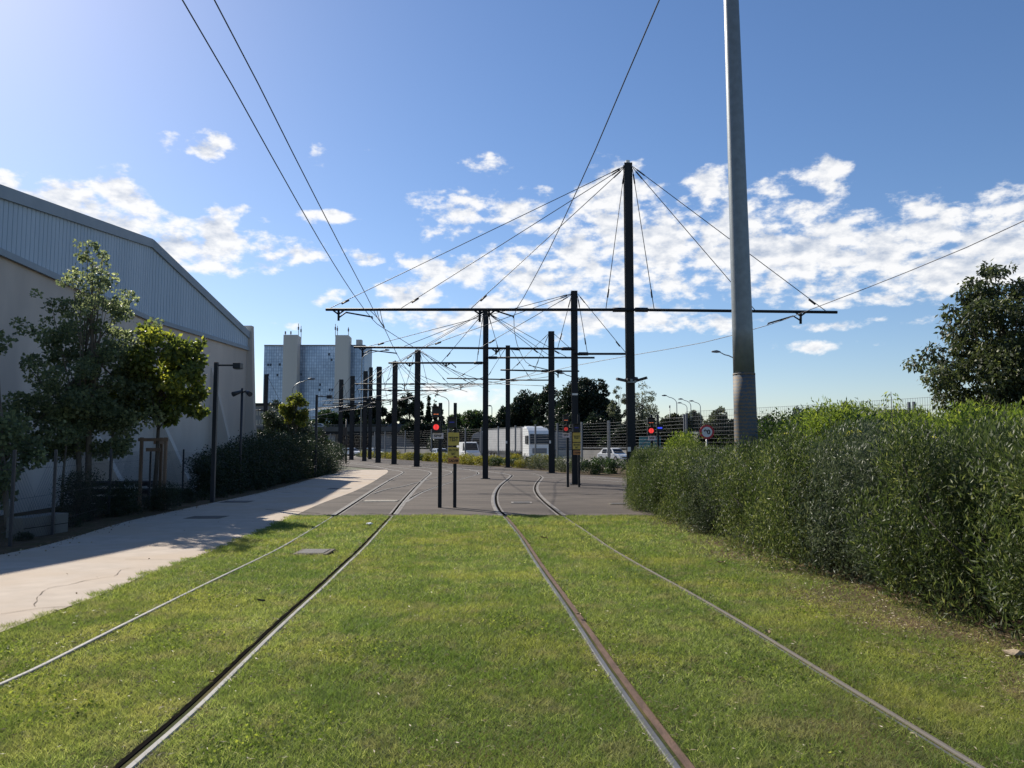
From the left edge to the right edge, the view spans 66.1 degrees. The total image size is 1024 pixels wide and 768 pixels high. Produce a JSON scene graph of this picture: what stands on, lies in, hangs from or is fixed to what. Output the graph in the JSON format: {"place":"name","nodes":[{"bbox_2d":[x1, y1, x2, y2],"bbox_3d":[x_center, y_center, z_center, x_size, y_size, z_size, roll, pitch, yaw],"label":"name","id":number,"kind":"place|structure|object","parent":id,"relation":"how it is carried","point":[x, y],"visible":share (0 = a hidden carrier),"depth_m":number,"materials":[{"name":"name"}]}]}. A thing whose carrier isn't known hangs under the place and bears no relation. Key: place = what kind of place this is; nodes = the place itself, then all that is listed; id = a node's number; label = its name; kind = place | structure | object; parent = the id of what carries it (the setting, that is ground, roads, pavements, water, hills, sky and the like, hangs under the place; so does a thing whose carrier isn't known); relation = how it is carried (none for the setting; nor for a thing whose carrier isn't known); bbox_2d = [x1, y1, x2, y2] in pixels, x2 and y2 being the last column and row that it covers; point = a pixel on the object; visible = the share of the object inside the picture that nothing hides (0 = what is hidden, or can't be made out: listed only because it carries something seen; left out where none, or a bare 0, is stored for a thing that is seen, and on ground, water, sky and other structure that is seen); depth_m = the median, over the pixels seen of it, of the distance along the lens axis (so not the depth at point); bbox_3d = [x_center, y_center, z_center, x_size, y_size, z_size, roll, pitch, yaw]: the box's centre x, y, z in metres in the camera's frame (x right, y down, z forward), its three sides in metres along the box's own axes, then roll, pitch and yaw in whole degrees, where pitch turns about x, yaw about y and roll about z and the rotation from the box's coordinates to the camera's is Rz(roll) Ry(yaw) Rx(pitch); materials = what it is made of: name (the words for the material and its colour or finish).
{"place":"outdoors","nodes":[
{"label":"outdoors","id":0,"kind":"place"},
{"bbox_2d":[0,471,337,554],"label":"shaded soil","id":1,"kind":"structure","parent":0,"point":[90,526],"depth_m":19.06,"materials":[{"name":"brown soil"}]},
{"bbox_2d":[0,330,48,527],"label":"maple tree","id":2,"kind":"object","parent":1,"relation":"on","point":[9,434],"visible":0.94,"depth_m":17.56,"materials":[{"name":"green plant"}]},
{"bbox_2d":[6,512,67,537],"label":"concrete block","id":3,"kind":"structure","parent":1,"relation":"on","point":[61,523],"depth_m":15.81,"materials":[{"name":"grey concrete"}]},
{"bbox_2d":[39,399,94,510],"bbox_3d":[-11.707,1.934,20.595,1.319,3.247,0.963,4,-6,-38],"label":"young tree","id":4,"kind":"object","parent":1,"relation":"on","point":[68,422],"visible":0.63,"depth_m":20.41,"materials":[{"name":"green plant"}]},
{"bbox_2d":[48,467,114,519],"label":"shaded shrub","id":5,"kind":"object","parent":1,"relation":"on","point":[69,483],"visible":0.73,"depth_m":19.26,"materials":[{"name":"green plant"}]},
{"bbox_2d":[2,239,168,507],"bbox_3d":[-11.844,-0.181,21.845,3.861,7.670,4.001,-3,-5,34],"label":"maple tree","id":6,"kind":"object","parent":1,"relation":"on","point":[82,389],"visible":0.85,"depth_m":21.42,"materials":[{"name":"green plant"}]},
{"bbox_2d":[0,449,219,547],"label":"chain link fence","id":7,"kind":"object","parent":1,"relation":"on","point":[10,539],"visible":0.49,"depth_m":17.00,"materials":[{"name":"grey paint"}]},
{"bbox_2d":[95,476,145,516],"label":"shaded shrub","id":8,"kind":"object","parent":1,"relation":"on","point":[122,502],"visible":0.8,"depth_m":20.50,"materials":[{"name":"green plant"}]},
{"bbox_2d":[137,437,167,509],"bbox_3d":[-10.120,2.551,22.422,0.840,2.050,0.634,0,-5,0],"label":"tree guard","id":9,"kind":"object","parent":1,"relation":"on","point":[163,461],"visible":0.86,"depth_m":22.19,"materials":[{"name":"brown wood"}]},
{"bbox_2d":[107,319,211,509],"bbox_3d":[-9.992,0.870,22.234,2.851,5.567,2.226,0,-5,0],"label":"lime tree","id":10,"kind":"object","parent":1,"relation":"on","point":[175,362],"visible":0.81,"depth_m":22.12,"materials":[{"name":"green plant"}]},
{"bbox_2d":[144,480,183,510],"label":"shaded shrub","id":11,"kind":"object","parent":1,"relation":"on","point":[159,502],"visible":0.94,"depth_m":21.99,"materials":[{"name":"green plant"}]},
{"bbox_2d":[178,453,230,495],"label":"shaded shrub","id":12,"kind":"object","parent":1,"relation":"on","point":[205,472],"visible":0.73,"depth_m":28.65,"materials":[{"name":"green plant"}]},
{"bbox_2d":[194,443,250,493],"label":"shaded shrub","id":13,"kind":"object","parent":1,"relation":"on","point":[229,461],"visible":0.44,"depth_m":30.21,"materials":[{"name":"green plant"}]},
{"bbox_2d":[210,362,242,502],"bbox_3d":[-9.203,1.543,25.357,0.885,4.511,0.300,0,-5,0],"label":"lamp post","id":14,"kind":"object","parent":1,"relation":"on","point":[237,366],"visible":0.95,"depth_m":25.34,"materials":[{"name":"black metal"}]},
{"bbox_2d":[216,437,268,489],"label":"shaded shrub","id":15,"kind":"object","parent":1,"relation":"on","point":[247,457],"visible":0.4,"depth_m":32.89,"materials":[{"name":"green plant"}]},
{"bbox_2d":[236,434,282,485],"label":"shaded shrub","id":16,"kind":"object","parent":1,"relation":"on","point":[261,444],"visible":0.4,"depth_m":34.76,"materials":[{"name":"green plant"}]},
{"bbox_2d":[245,424,293,484],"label":"shaded shrub","id":17,"kind":"object","parent":1,"relation":"on","point":[269,436],"visible":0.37,"depth_m":37.83,"materials":[{"name":"green plant"}]},
{"bbox_2d":[257,399,292,439],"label":"tree","id":18,"kind":"object","parent":1,"relation":"on","point":[277,422],"visible":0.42,"depth_m":51.70,"materials":[{"name":"green plant"}]},
{"bbox_2d":[263,427,303,474],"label":"shaded shrub","id":19,"kind":"object","parent":1,"relation":"on","point":[287,454],"visible":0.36,"depth_m":40.76,"materials":[{"name":"green plant"}]},
{"bbox_2d":[278,391,309,434],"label":"tree","id":20,"kind":"object","parent":1,"relation":"on","point":[290,408],"visible":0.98,"depth_m":49.86,"materials":[{"name":"green plant"}]},
{"bbox_2d":[280,431,315,479],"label":"shaded shrub","id":21,"kind":"object","parent":1,"relation":"on","point":[302,439],"visible":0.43,"depth_m":43.75,"materials":[{"name":"green plant"}]},
{"bbox_2d":[291,431,329,477],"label":"shaded shrub","id":22,"kind":"object","parent":1,"relation":"on","point":[311,455],"visible":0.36,"depth_m":46.85,"materials":[{"name":"green plant"}]},
{"bbox_2d":[263,323,371,424],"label":"glass tower","id":23,"kind":"structure","parent":0,"point":[290,362],"depth_m":431.14,"materials":[{"name":"glass"}]},
{"bbox_2d":[336,466,621,469],"bbox_3d":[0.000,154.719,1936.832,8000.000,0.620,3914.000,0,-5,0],"label":"ground","id":24,"kind":"structure","parent":0,"point":[352,468],"depth_m":64.45,"materials":[{"name":"grey concrete"}]},
{"bbox_2d":[0,184,257,515],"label":"warehouse","id":25,"kind":"structure","parent":24,"relation":"on","point":[38,236],"depth_m":34.62,"materials":[{"name":"grey metal"}]},
{"bbox_2d":[0,470,387,630],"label":"footpath","id":26,"kind":"structure","parent":24,"relation":"on","point":[28,577],"depth_m":14.02,"materials":[{"name":"concrete"}]},
{"bbox_2d":[256,425,429,454],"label":"road bridge","id":27,"kind":"structure","parent":24,"relation":"on","point":[334,430],"depth_m":160.00,"materials":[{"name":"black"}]},
{"bbox_2d":[426,424,469,450],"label":"tree","id":28,"kind":"object","parent":24,"relation":"on","point":[444,439],"visible":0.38,"depth_m":137.79,"materials":[{"name":"green plant"}]},
{"bbox_2d":[297,457,669,515],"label":"asphalt yard","id":29,"kind":"structure","parent":24,"relation":"on","point":[474,494],"depth_m":29.84,"materials":[{"name":"grey asphalt"}]},
{"bbox_2d":[0,463,404,686],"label":"tram rail","id":30,"kind":"object","parent":29,"relation":"on","point":[350,505],"visible":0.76,"depth_m":8.14,"materials":[{"name":"metal"}]},
{"bbox_2d":[112,462,431,767],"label":"tram rail","id":31,"kind":"object","parent":29,"relation":"on","point":[395,510],"visible":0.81,"depth_m":5.64,"materials":[{"name":"metal"}]},
{"bbox_2d":[318,379,355,449],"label":"catenary mast","id":32,"kind":"object","parent":29,"relation":"on","point":[340,421],"visible":0.8,"depth_m":107.77,"materials":[{"name":"metal"}]},
{"bbox_2d":[323,376,367,459],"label":"catenary mast","id":33,"kind":"object","parent":29,"relation":"on","point":[351,430],"visible":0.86,"depth_m":102.79,"materials":[{"name":"metal"}]},
{"bbox_2d":[333,370,382,460],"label":"catenary mast","id":34,"kind":"object","parent":29,"relation":"on","point":[364,429],"visible":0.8,"depth_m":93.79,"materials":[{"name":"metal"}]},
{"bbox_2d":[214,0,427,410],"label":"overhead wire","id":35,"kind":"object","parent":34,"relation":"hanging from","point":[303,174],"visible":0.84,"depth_m":11.29,"materials":[{"name":"grey metal"}]},
{"bbox_2d":[355,367,372,458],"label":"catenary mast","id":36,"kind":"object","parent":29,"relation":"on","point":[370,370],"visible":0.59,"depth_m":107.78,"materials":[{"name":"metal"}]},
{"bbox_2d":[342,366,391,462],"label":"catenary mast","id":37,"kind":"object","parent":29,"relation":"on","point":[378,427],"visible":0.87,"depth_m":84.78,"materials":[{"name":"metal"}]},
{"bbox_2d":[358,360,446,463],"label":"catenary mast","id":38,"kind":"object","parent":29,"relation":"on","point":[394,416],"visible":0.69,"depth_m":77.56,"materials":[{"name":"metal"}]},
{"bbox_2d":[391,0,659,401],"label":"overhead wire","id":39,"kind":"object","parent":38,"relation":"hanging from","point":[585,170],"visible":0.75,"depth_m":11.46,"materials":[{"name":"grey metal"}]},
{"bbox_2d":[355,350,482,466],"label":"catenary mast","id":40,"kind":"object","parent":29,"relation":"on","point":[418,358],"visible":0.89,"depth_m":68.90,"materials":[{"name":"metal"}]},
{"bbox_2d":[431,403,442,507],"bbox_3d":[-2.186,2.076,22.972,0.348,3.072,0.432,0,-5,0],"label":"tram signal","id":41,"kind":"object","parent":29,"relation":"on","point":[437,426],"visible":1,"depth_m":23.04,"materials":[{"name":"paint"}]},
{"bbox_2d":[447,403,458,507],"bbox_3d":[-1.722,2.077,22.982,0.348,3.072,0.402,0,-5,0],"label":"test sign post","id":42,"kind":"object","parent":29,"relation":"on","point":[453,440],"visible":1,"depth_m":23.06,"materials":[{"name":"metal"}]},
{"bbox_2d":[354,291,624,484],"bbox_3d":[-0.966,0.142,37.089,12.949,9.148,0.540,0,-5,0],"label":"catenary mast","id":43,"kind":"object","parent":29,"relation":"on","point":[574,300],"visible":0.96,"depth_m":37.02,"materials":[{"name":"metal"}]},
{"bbox_2d":[182,0,500,383],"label":"overhead wire","id":44,"kind":"object","parent":43,"relation":"attached to","point":[280,171],"visible":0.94,"depth_m":11.29,"materials":[{"name":"grey metal"}]},
{"bbox_2d":[388,311,594,478],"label":"catenary mast","id":45,"kind":"object","parent":29,"relation":"on","point":[485,320],"visible":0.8,"depth_m":43.40,"materials":[{"name":"metal"}]},
{"bbox_2d":[500,331,578,472],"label":"catenary mast","id":46,"kind":"object","parent":29,"relation":"on","point":[551,400],"visible":0.88,"depth_m":52.62,"materials":[{"name":"metal"}]},
{"bbox_2d":[452,468,694,767],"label":"tram rail","id":47,"kind":"object","parent":29,"relation":"on","point":[672,744],"visible":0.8,"depth_m":5.69,"materials":[{"name":"metal"}]},
{"bbox_2d":[573,415,580,486],"bbox_3d":[2.843,2.932,34.523,0.348,3.182,0.402,0,-5,0],"label":"test sign post","id":48,"kind":"object","parent":29,"relation":"on","point":[576,436],"visible":1,"depth_m":34.61,"materials":[{"name":"metal"}]},
{"bbox_2d":[325,160,837,496],"bbox_3d":[2.478,-2.086,28.152,18.252,12.185,0.691,0,-5,0],"label":"catenary mast","id":49,"kind":"object","parent":29,"relation":"on","point":[630,379],"visible":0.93,"depth_m":28.10,"materials":[{"name":"metal"}]},
{"bbox_2d":[767,312,805,324],"bbox_3d":[9.814,-2.350,28.072,1.438,0.505,0.087,0,-5,0],"label":"steady arm","id":50,"kind":"object","parent":49,"relation":"attached to","point":[800,318],"visible":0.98,"depth_m":28.05},
{"bbox_2d":[449,220,1023,387],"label":"overhead wire","id":51,"kind":"object","parent":50,"relation":"attached to","point":[781,320],"visible":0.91,"depth_m":25.97,"materials":[{"name":"grey metal"}]},
{"bbox_2d":[469,467,984,767],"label":"tram rail","id":52,"kind":"object","parent":29,"relation":"on","point":[545,502],"visible":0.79,"depth_m":5.79,"materials":[{"name":"grey metal"}]},
{"bbox_2d":[757,407,803,446],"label":"green bush","id":53,"kind":"object","parent":29,"relation":"on","point":[769,423],"visible":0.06,"depth_m":22.54,"materials":[{"name":"green plant"}]},
{"bbox_2d":[348,447,728,459],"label":"road barrier","id":54,"kind":"object","parent":24,"relation":"on","point":[587,455],"visible":0.09,"depth_m":113.85,"materials":[{"name":"metal"}]},
{"bbox_2d":[381,458,626,477],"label":"planting strip","id":55,"kind":"object","parent":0,"point":[619,473],"visible":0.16,"depth_m":55.92,"materials":[{"name":"plant"}]},
{"bbox_2d":[447,345,547,467],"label":"catenary mast","id":56,"kind":"object","parent":55,"relation":"on","point":[507,413],"visible":0.81,"depth_m":65.93,"materials":[{"name":"metal"}]},
{"bbox_2d":[329,402,952,464],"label":"road fence","id":57,"kind":"object","parent":55,"relation":"on","point":[684,424],"visible":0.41,"depth_m":73.23,"materials":[{"name":"grey metal"}]},
{"bbox_2d":[0,513,1023,767],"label":"lawn","id":58,"kind":"structure","parent":0,"point":[546,752],"depth_m":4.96,"materials":[{"name":"plant"}]},
{"bbox_2d":[0,552,871,767],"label":"clover","id":59,"kind":"object","parent":58,"relation":"on","point":[270,726],"visible":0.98,"depth_m":5.50,"materials":[{"name":"green plant"}]},
{"bbox_2d":[0,515,1023,767],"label":"straw","id":60,"kind":"object","parent":58,"relation":"on","point":[642,641],"visible":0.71,"depth_m":6.59,"materials":[{"name":"plant"}]},
{"bbox_2d":[0,0,1023,425],"label":"sky","id":61,"kind":"structure","parent":0,"point":[884,139],"materials":[{"name":"blue"}]},
{"bbox_2d":[421,439,727,450],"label":"embankment","id":62,"kind":"structure","parent":0,"point":[622,449],"depth_m":117.51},
{"bbox_2d":[390,393,425,425],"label":"tree","id":63,"kind":"object","parent":62,"relation":"on","point":[404,407],"visible":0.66,"depth_m":169.07,"materials":[{"name":"green plant"}]},
{"bbox_2d":[399,420,431,444],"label":"tree","id":64,"kind":"object","parent":62,"relation":"on","point":[408,427],"visible":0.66,"depth_m":158.13,"materials":[{"name":"green plant"}]},
{"bbox_2d":[460,409,494,438],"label":"tree","id":65,"kind":"object","parent":62,"relation":"on","point":[472,420],"visible":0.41,"depth_m":142.83,"materials":[{"name":"green plant"}]},
{"bbox_2d":[505,389,544,426],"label":"tree","id":66,"kind":"object","parent":62,"relation":"on","point":[521,404],"visible":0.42,"depth_m":136.75,"materials":[{"name":"green plant"}]},
{"bbox_2d":[528,384,560,427],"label":"tree","id":67,"kind":"object","parent":62,"relation":"on","point":[538,411],"visible":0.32,"depth_m":133.12,"materials":[{"name":"green plant"}]},
{"bbox_2d":[546,377,606,423],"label":"tree","id":68,"kind":"object","parent":62,"relation":"on","point":[586,385],"visible":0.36,"depth_m":125.02,"materials":[{"name":"green plant"}]},
{"bbox_2d":[585,378,617,423],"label":"tree","id":69,"kind":"object","parent":62,"relation":"on","point":[603,402],"visible":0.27,"depth_m":123.42,"materials":[{"name":"green plant"}]},
{"bbox_2d":[583,410,621,449],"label":"tree","id":70,"kind":"object","parent":62,"relation":"on","point":[597,430],"visible":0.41,"depth_m":118.47,"materials":[{"name":"green plant"}]},
{"bbox_2d":[607,386,625,428],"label":"tree","id":71,"kind":"object","parent":62,"relation":"on","point":[617,415],"visible":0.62,"depth_m":117.54,"materials":[{"name":"green plant"}]},
{"bbox_2d":[621,381,660,431],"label":"tree","id":72,"kind":"object","parent":62,"relation":"on","point":[647,413],"visible":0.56,"depth_m":117.81,"materials":[{"name":"green plant"}]},
{"bbox_2d":[649,412,704,450],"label":"dark bush","id":73,"kind":"object","parent":62,"relation":"on","point":[669,423],"visible":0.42,"depth_m":106.16,"materials":[{"name":"green plant"}]},
{"bbox_2d":[705,406,733,435],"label":"tree","id":74,"kind":"object","parent":62,"relation":"on","point":[720,410],"visible":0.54,"depth_m":178.56,"materials":[{"name":"green plant"}]},
{"bbox_2d":[648,516,1023,704],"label":"hedge soil","id":75,"kind":"structure","parent":0,"point":[942,611],"depth_m":7.72,"materials":[{"name":"brown soil"}]},
{"bbox_2d":[623,451,656,511],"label":"hedge shrub","id":76,"kind":"object","parent":75,"relation":"on","point":[640,457],"visible":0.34,"depth_m":22.00,"materials":[{"name":"green plant"}]},
{"bbox_2d":[634,450,700,515],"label":"hedge shrub","id":77,"kind":"object","parent":75,"relation":"on","point":[649,493],"visible":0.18,"depth_m":19.79,"materials":[{"name":"green plant"}]},
{"bbox_2d":[644,440,715,521],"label":"hedge shrub","id":78,"kind":"object","parent":75,"relation":"on","point":[657,493],"visible":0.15,"depth_m":19.24,"materials":[{"name":"green plant"}]},
{"bbox_2d":[657,441,730,528],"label":"hedge shrub","id":79,"kind":"object","parent":75,"relation":"on","point":[666,472],"visible":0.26,"depth_m":17.97,"materials":[{"name":"green plant"}]},
{"bbox_2d":[666,439,735,532],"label":"hedge shrub","id":80,"kind":"object","parent":75,"relation":"on","point":[681,486],"visible":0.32,"depth_m":16.94,"materials":[{"name":"green plant"}]},
{"bbox_2d":[676,452,758,537],"bbox_3d":[4.317,2.372,16.110,1.932,1.983,2.013,-1,-5,11],"label":"hedge shrub","id":81,"kind":"object","parent":75,"relation":"on","point":[707,516],"visible":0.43,"depth_m":16.04,"materials":[{"name":"green plant"}]},
{"bbox_2d":[697,432,771,542],"bbox_3d":[4.582,2.103,15.084,2.067,2.425,2.120,1,-5,-14],"label":"hedge shrub","id":82,"kind":"object","parent":75,"relation":"on","point":[745,447],"visible":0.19,"depth_m":15.09,"materials":[{"name":"green plant"}]},
{"bbox_2d":[724,0,757,536],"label":"light column","id":83,"kind":"structure","parent":75,"relation":"on","point":[744,402],"depth_m":16.13,"materials":[{"name":"grey metal"}]},
{"bbox_2d":[711,445,813,548],"bbox_3d":[4.499,2.108,14.071,1.888,2.036,2.180,-1,-5,10],"label":"hedge shrub","id":84,"kind":"object","parent":75,"relation":"on","point":[737,462],"visible":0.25,"depth_m":13.95,"materials":[{"name":"green plant"}]},
{"bbox_2d":[716,430,835,558],"bbox_3d":[4.472,1.915,13.170,2.050,2.307,2.110,-4,-6,40],"label":"hedge shrub","id":85,"kind":"object","parent":75,"relation":"on","point":[755,452],"visible":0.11,"depth_m":13.02,"materials":[{"name":"green plant"}]},
{"bbox_2d":[737,425,860,568],"bbox_3d":[4.510,1.866,12.099,2.069,2.465,2.017,-3,-5,29],"label":"hedge shrub","id":86,"kind":"object","parent":75,"relation":"on","point":[755,495],"visible":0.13,"depth_m":12.19,"materials":[{"name":"green plant"}]},
{"bbox_2d":[743,414,883,575],"bbox_3d":[4.353,1.674,11.055,2.149,2.532,2.007,-1,-5,9],"label":"hedge shrub","id":87,"kind":"object","parent":75,"relation":"on","point":[783,479],"visible":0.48,"depth_m":11.02,"materials":[{"name":"green plant"}]},
{"bbox_2d":[788,396,869,445],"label":"feathery bush","id":88,"kind":"object","parent":75,"relation":"on","point":[829,410],"visible":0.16,"depth_m":17.71,"materials":[{"name":"green plant"}]},
{"bbox_2d":[788,413,944,585],"bbox_3d":[4.508,1.602,10.052,1.883,2.518,2.063,-2,-5,20],"label":"hedge shrub","id":89,"kind":"object","parent":75,"relation":"on","point":[869,430],"visible":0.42,"depth_m":9.98,"materials":[{"name":"green plant"}]},
{"bbox_2d":[824,407,917,451],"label":"green bush","id":90,"kind":"object","parent":75,"relation":"on","point":[858,417],"visible":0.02,"depth_m":16.05,"materials":[{"name":"green plant"}]},
{"bbox_2d":[806,424,988,605],"bbox_3d":[4.522,1.589,9.039,2.172,2.249,2.037,3,-5,-32],"label":"hedge shrub","id":91,"kind":"object","parent":75,"relation":"on","point":[856,456],"visible":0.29,"depth_m":9.01,"materials":[{"name":"green plant"}]},
{"bbox_2d":[885,408,976,447],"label":"feathery bush","id":92,"kind":"object","parent":75,"relation":"on","point":[936,423],"depth_m":14.19,"materials":[{"name":"green plant"}]},
{"bbox_2d":[839,406,1023,617],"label":"hedge shrub","id":93,"kind":"object","parent":75,"relation":"on","point":[914,555],"visible":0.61,"depth_m":7.97,"materials":[{"name":"green plant"}]},
{"bbox_2d":[896,401,1023,646],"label":"hedge shrub","id":94,"kind":"object","parent":75,"relation":"on","point":[989,467],"visible":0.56,"depth_m":7.15,"materials":[{"name":"green plant"}]},
{"bbox_2d":[922,395,1018,431],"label":"feathery bush","id":95,"kind":"object","parent":75,"relation":"on","point":[949,414],"visible":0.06,"depth_m":15.92,"materials":[{"name":"green plant"}]},
{"bbox_2d":[932,404,1023,506],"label":"feathery bush","id":96,"kind":"object","parent":75,"relation":"on","point":[962,418],"visible":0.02,"depth_m":12.82,"materials":[{"name":"green plant"}]},
{"bbox_2d":[954,414,1023,644],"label":"hedge shrub","id":97,"kind":"object","parent":75,"relation":"on","point":[1000,564],"visible":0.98,"depth_m":6.38,"materials":[{"name":"green plant"}]},
{"bbox_2d":[900,258,1023,415],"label":"tree","id":98,"kind":"object","parent":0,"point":[991,356],"visible":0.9,"depth_m":25.91,"materials":[{"name":"green plant"}]},
{"label":"road","id":99,"kind":"structure","parent":0,"visible":0},
{"bbox_2d":[488,426,548,460],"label":"lorry","id":100,"kind":"object","parent":99,"relation":"on","point":[528,441],"visible":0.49,"depth_m":89.53,"materials":[{"name":"white paint"}]},
{"bbox_2d":[470,431,580,457],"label":"lorry","id":101,"kind":"object","parent":99,"relation":"on","point":[561,439],"visible":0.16,"depth_m":115.21,"materials":[{"name":"metal"}]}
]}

